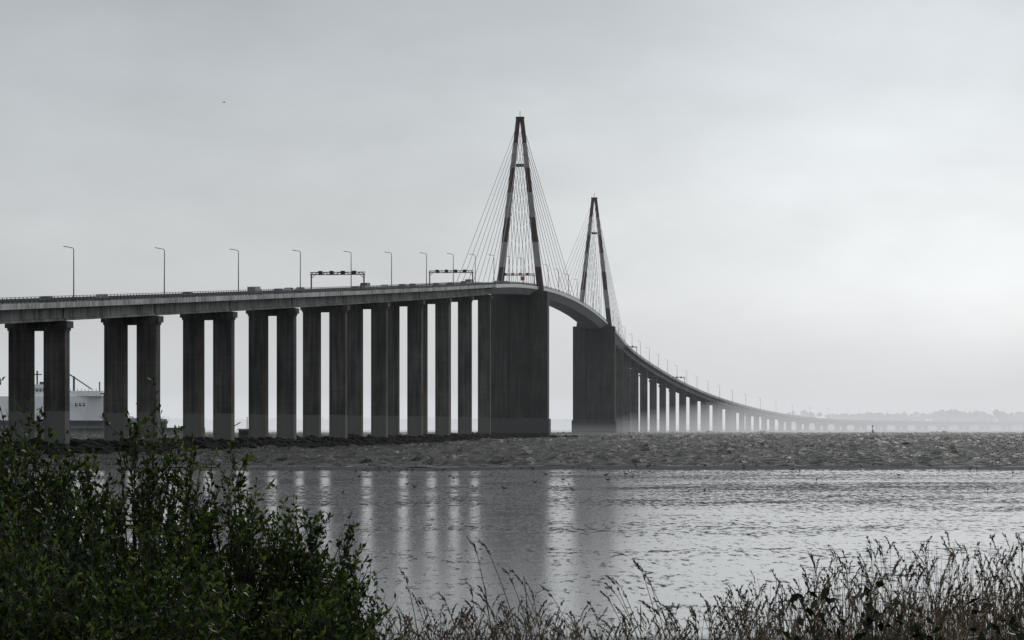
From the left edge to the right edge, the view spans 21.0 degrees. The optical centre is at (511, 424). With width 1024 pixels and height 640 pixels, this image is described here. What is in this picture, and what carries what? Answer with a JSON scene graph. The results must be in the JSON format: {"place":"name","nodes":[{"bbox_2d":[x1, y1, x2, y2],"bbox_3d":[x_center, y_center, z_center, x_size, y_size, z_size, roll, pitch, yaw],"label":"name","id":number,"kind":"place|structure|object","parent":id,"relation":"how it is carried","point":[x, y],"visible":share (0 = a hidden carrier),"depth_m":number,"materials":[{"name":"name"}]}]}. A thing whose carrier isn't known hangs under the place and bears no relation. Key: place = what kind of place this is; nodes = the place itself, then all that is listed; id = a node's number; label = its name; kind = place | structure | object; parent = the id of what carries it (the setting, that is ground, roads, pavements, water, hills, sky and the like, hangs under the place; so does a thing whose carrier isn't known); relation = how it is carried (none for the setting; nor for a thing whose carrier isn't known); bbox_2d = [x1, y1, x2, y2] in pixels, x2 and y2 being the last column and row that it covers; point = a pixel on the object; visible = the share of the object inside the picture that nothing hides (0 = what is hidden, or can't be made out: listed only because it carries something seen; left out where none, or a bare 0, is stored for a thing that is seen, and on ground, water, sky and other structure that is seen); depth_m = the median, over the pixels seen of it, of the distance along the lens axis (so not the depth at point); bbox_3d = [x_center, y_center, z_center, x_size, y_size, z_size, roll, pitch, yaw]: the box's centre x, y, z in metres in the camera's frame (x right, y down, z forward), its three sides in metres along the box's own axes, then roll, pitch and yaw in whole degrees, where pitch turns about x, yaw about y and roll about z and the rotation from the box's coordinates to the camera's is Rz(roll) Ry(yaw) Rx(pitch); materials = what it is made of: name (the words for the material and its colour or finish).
{"place":"outdoors","nodes":[
{"label":"outdoors","id":0,"kind":"place"},
{"bbox_2d":[0,426,182,434],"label":"harbour quay","id":1,"kind":"structure","parent":0,"point":[86,431],"depth_m":1362.00,"materials":[{"name":"concrete"}]},
{"bbox_2d":[101,393,103,427],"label":"floodlight mast","id":2,"kind":"object","parent":1,"relation":"on","point":[103,408],"visible":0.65,"depth_m":1384.77,"materials":[{"name":"metal"}]},
{"bbox_2d":[128,418,136,427],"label":"quay shed","id":3,"kind":"structure","parent":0,"point":[134,420],"depth_m":1381.00,"materials":[{"name":"grey paint"}]},
{"bbox_2d":[160,419,166,427],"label":"quay shed","id":4,"kind":"structure","parent":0,"point":[162,420],"depth_m":1377.56,"materials":[{"name":"grey paint"}]},
{"bbox_2d":[0,425,1023,467],"bbox_3d":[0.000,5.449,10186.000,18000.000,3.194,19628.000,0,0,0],"label":"river water","id":5,"kind":"structure","parent":0,"point":[943,448],"depth_m":540.22,"materials":[{"name":"grey liquid"}]},
{"bbox_2d":[0,371,103,427],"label":"cargo ship","id":6,"kind":"object","parent":5,"relation":"on","point":[86,408],"visible":0.47,"depth_m":1487.76,"materials":[{"name":"white paint"}]},
{"bbox_2d":[235,422,248,437],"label":"work boat","id":7,"kind":"object","parent":5,"relation":"on","point":[243,432],"visible":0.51,"depth_m":758.35,"materials":[{"name":"blue paint"}]},
{"bbox_2d":[0,432,512,456],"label":"riprap rocks","id":8,"kind":"object","parent":5,"relation":"in","point":[91,446],"visible":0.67,"depth_m":635.40,"materials":[{"name":"grey stone"}]},
{"bbox_2d":[0,117,1023,445],"bbox_3d":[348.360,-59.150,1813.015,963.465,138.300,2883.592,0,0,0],"label":"cable stayed bridge","id":9,"kind":"structure","parent":5,"relation":"in","point":[612,371],"depth_m":807.40,"materials":[{"name":"concrete"}]},
{"bbox_2d":[38,296,55,302],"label":"car","id":10,"kind":"object","parent":9,"relation":"on","point":[45,297],"visible":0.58,"depth_m":512.87,"materials":[{"name":"black paint"}]},
{"bbox_2d":[63,246,74,301],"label":"street lamp","id":11,"kind":"object","parent":9,"relation":"on","point":[73,272],"visible":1,"depth_m":521.65,"materials":[{"name":"metal"}]},
{"bbox_2d":[95,294,108,300],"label":"car","id":12,"kind":"object","parent":9,"relation":"on","point":[104,295],"visible":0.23,"depth_m":549.49,"materials":[{"name":"silver paint"}]},
{"bbox_2d":[155,247,164,297],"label":"street lamp","id":13,"kind":"object","parent":9,"relation":"on","point":[164,270],"visible":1,"depth_m":571.26,"materials":[{"name":"metal"}]},
{"bbox_2d":[231,249,238,293],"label":"street lamp","id":14,"kind":"object","parent":9,"relation":"on","point":[238,269],"visible":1,"depth_m":620.96,"materials":[{"name":"metal"}]},
{"bbox_2d":[247,287,261,294],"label":"van","id":15,"kind":"object","parent":9,"relation":"on","point":[254,289],"visible":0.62,"depth_m":637.53,"materials":[{"name":"silver paint"}]},
{"bbox_2d":[294,250,300,292],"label":"street lamp","id":16,"kind":"object","parent":9,"relation":"on","point":[300,270],"visible":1,"depth_m":670.68,"materials":[{"name":"metal"}]},
{"bbox_2d":[310,271,365,291],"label":"sign gantry","id":17,"kind":"object","parent":9,"relation":"on","point":[341,272],"visible":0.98,"depth_m":735.27,"materials":[{"name":"metal"}]},
{"bbox_2d":[387,252,391,285],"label":"street lamp","id":18,"kind":"object","parent":9,"relation":"on","point":[391,268],"visible":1,"depth_m":770.75,"materials":[{"name":"metal"}]},
{"bbox_2d":[420,252,426,287],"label":"street lamp","id":19,"kind":"object","parent":9,"relation":"on","point":[426,269],"visible":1,"depth_m":820.84,"materials":[{"name":"metal"}]},
{"bbox_2d":[447,253,453,285],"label":"street lamp","id":20,"kind":"object","parent":9,"relation":"on","point":[453,268],"visible":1,"depth_m":871.25,"materials":[{"name":"metal"}]},
{"bbox_2d":[429,269,473,285],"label":"sign gantry","id":21,"kind":"object","parent":9,"relation":"on","point":[455,271],"visible":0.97,"depth_m":913.99,"materials":[{"name":"metal"}]},
{"bbox_2d":[498,273,534,283],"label":"sign gantry","id":22,"kind":"object","parent":9,"relation":"on","point":[512,274],"visible":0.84,"depth_m":1115.49,"materials":[{"name":"metal"}]},
{"bbox_2d":[508,432,637,437],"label":"pier scour rocks","id":23,"kind":"object","parent":5,"relation":"in","point":[532,436],"visible":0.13,"depth_m":1120.20,"materials":[{"name":"grey stone"}]},
{"bbox_2d":[0,0,1023,424],"label":"sky","id":24,"kind":"structure","parent":0,"point":[818,205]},
{"bbox_2d":[1,466,1023,639],"bbox_3d":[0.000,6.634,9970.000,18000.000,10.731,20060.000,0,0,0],"label":"river water","id":25,"kind":"structure","parent":0,"point":[678,534],"depth_m":156.84,"materials":[{"name":"grey liquid"}]},
{"bbox_2d":[0,376,129,616],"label":"shrub","id":26,"kind":"object","parent":25,"relation":"on","point":[15,494],"visible":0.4,"depth_m":19.87,"materials":[{"name":"green plant"}]},
{"bbox_2d":[0,448,162,639],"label":"shrub","id":27,"kind":"object","parent":25,"relation":"on","point":[6,562],"visible":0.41,"depth_m":17.88,"materials":[{"name":"green plant"}]},
{"bbox_2d":[0,514,169,639],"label":"shrub","id":28,"kind":"object","parent":25,"relation":"on","point":[84,625],"visible":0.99,"depth_m":15.89,"materials":[{"name":"green plant"}]},
{"bbox_2d":[56,377,251,630],"bbox_3d":[-2.729,1.274,20.461,1.496,3.245,1.466,0,0,37],"label":"shrub","id":29,"kind":"object","parent":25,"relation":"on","point":[197,528],"visible":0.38,"depth_m":20.42,"materials":[{"name":"green plant"}]},
{"bbox_2d":[100,569,247,639],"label":"shrub","id":30,"kind":"object","parent":25,"relation":"on","point":[186,629],"visible":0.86,"depth_m":16.24,"materials":[{"name":"green plant"}]},
{"bbox_2d":[93,512,267,639],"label":"shrub","id":31,"kind":"object","parent":25,"relation":"on","point":[163,569],"visible":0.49,"depth_m":17.89,"materials":[{"name":"green plant"}]},
{"bbox_2d":[173,440,324,639],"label":"shrub","id":32,"kind":"object","parent":25,"relation":"on","point":[242,538],"visible":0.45,"depth_m":20.35,"materials":[{"name":"green plant"}]},
{"bbox_2d":[250,560,367,639],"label":"shrub","id":33,"kind":"object","parent":25,"relation":"on","point":[295,628],"visible":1,"depth_m":18.20,"materials":[{"name":"green plant"}]},
{"bbox_2d":[234,507,398,639],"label":"shrub","id":34,"kind":"object","parent":25,"relation":"on","point":[314,566],"visible":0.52,"depth_m":20.21,"materials":[{"name":"green plant"}]},
{"bbox_2d":[306,561,402,639],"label":"shrub","id":35,"kind":"object","parent":25,"relation":"on","point":[351,628],"visible":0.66,"depth_m":19.04,"materials":[{"name":"green plant"}]},
{"bbox_2d":[373,536,715,639],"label":"bent reeds","id":36,"kind":"object","parent":25,"relation":"on","point":[570,612],"visible":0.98,"depth_m":22.28,"materials":[{"name":"grey plant"}]},
{"bbox_2d":[83,463,1013,494],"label":"flock of shorebirds","id":37,"kind":"object","parent":25,"relation":"on","point":[199,483],"visible":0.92,"depth_m":342.51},
{"bbox_2d":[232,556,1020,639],"bbox_3d":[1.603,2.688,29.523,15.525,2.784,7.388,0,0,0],"label":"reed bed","id":38,"kind":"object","parent":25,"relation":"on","point":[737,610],"visible":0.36,"depth_m":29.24,"materials":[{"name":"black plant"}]},
{"bbox_2d":[362,531,1023,639],"bbox_3d":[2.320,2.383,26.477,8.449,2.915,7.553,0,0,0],"label":"reed bed","id":39,"kind":"object","parent":25,"relation":"on","point":[767,626],"visible":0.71,"depth_m":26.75,"materials":[{"name":"grey plant"}]},
{"bbox_2d":[780,581,903,639],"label":"bramble","id":40,"kind":"object","parent":25,"relation":"on","point":[869,620],"visible":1,"depth_m":9.06,"materials":[{"name":"black plant"}]},
{"bbox_2d":[903,598,1023,639],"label":"bramble","id":41,"kind":"object","parent":25,"relation":"on","point":[917,635],"visible":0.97,"depth_m":9.12,"materials":[{"name":"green plant"}]},
{"bbox_2d":[167,423,1022,428],"bbox_3d":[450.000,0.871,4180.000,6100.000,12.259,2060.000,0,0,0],"label":"shore","id":42,"kind":"structure","parent":0,"point":[474,425],"depth_m":4603.47,"materials":[{"name":"grey plant"}]},
{"bbox_2d":[163,416,658,426],"bbox_3d":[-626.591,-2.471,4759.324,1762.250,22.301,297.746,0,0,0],"label":"distant trees","id":43,"kind":"object","parent":42,"relation":"on","point":[431,421],"visible":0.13,"depth_m":4652.63,"materials":[{"name":"grey plant"}]},
{"bbox_2d":[768,409,1023,427],"bbox_3d":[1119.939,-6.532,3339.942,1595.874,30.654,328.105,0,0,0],"label":"distant trees","id":44,"kind":"object","parent":42,"relation":"on","point":[949,415],"visible":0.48,"depth_m":3240.03,"materials":[{"name":"grey plant"}]},
{"bbox_2d":[992,616,1023,639],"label":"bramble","id":45,"kind":"object","parent":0,"point":[1020,636],"visible":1,"depth_m":8.83,"materials":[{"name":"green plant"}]}
]}

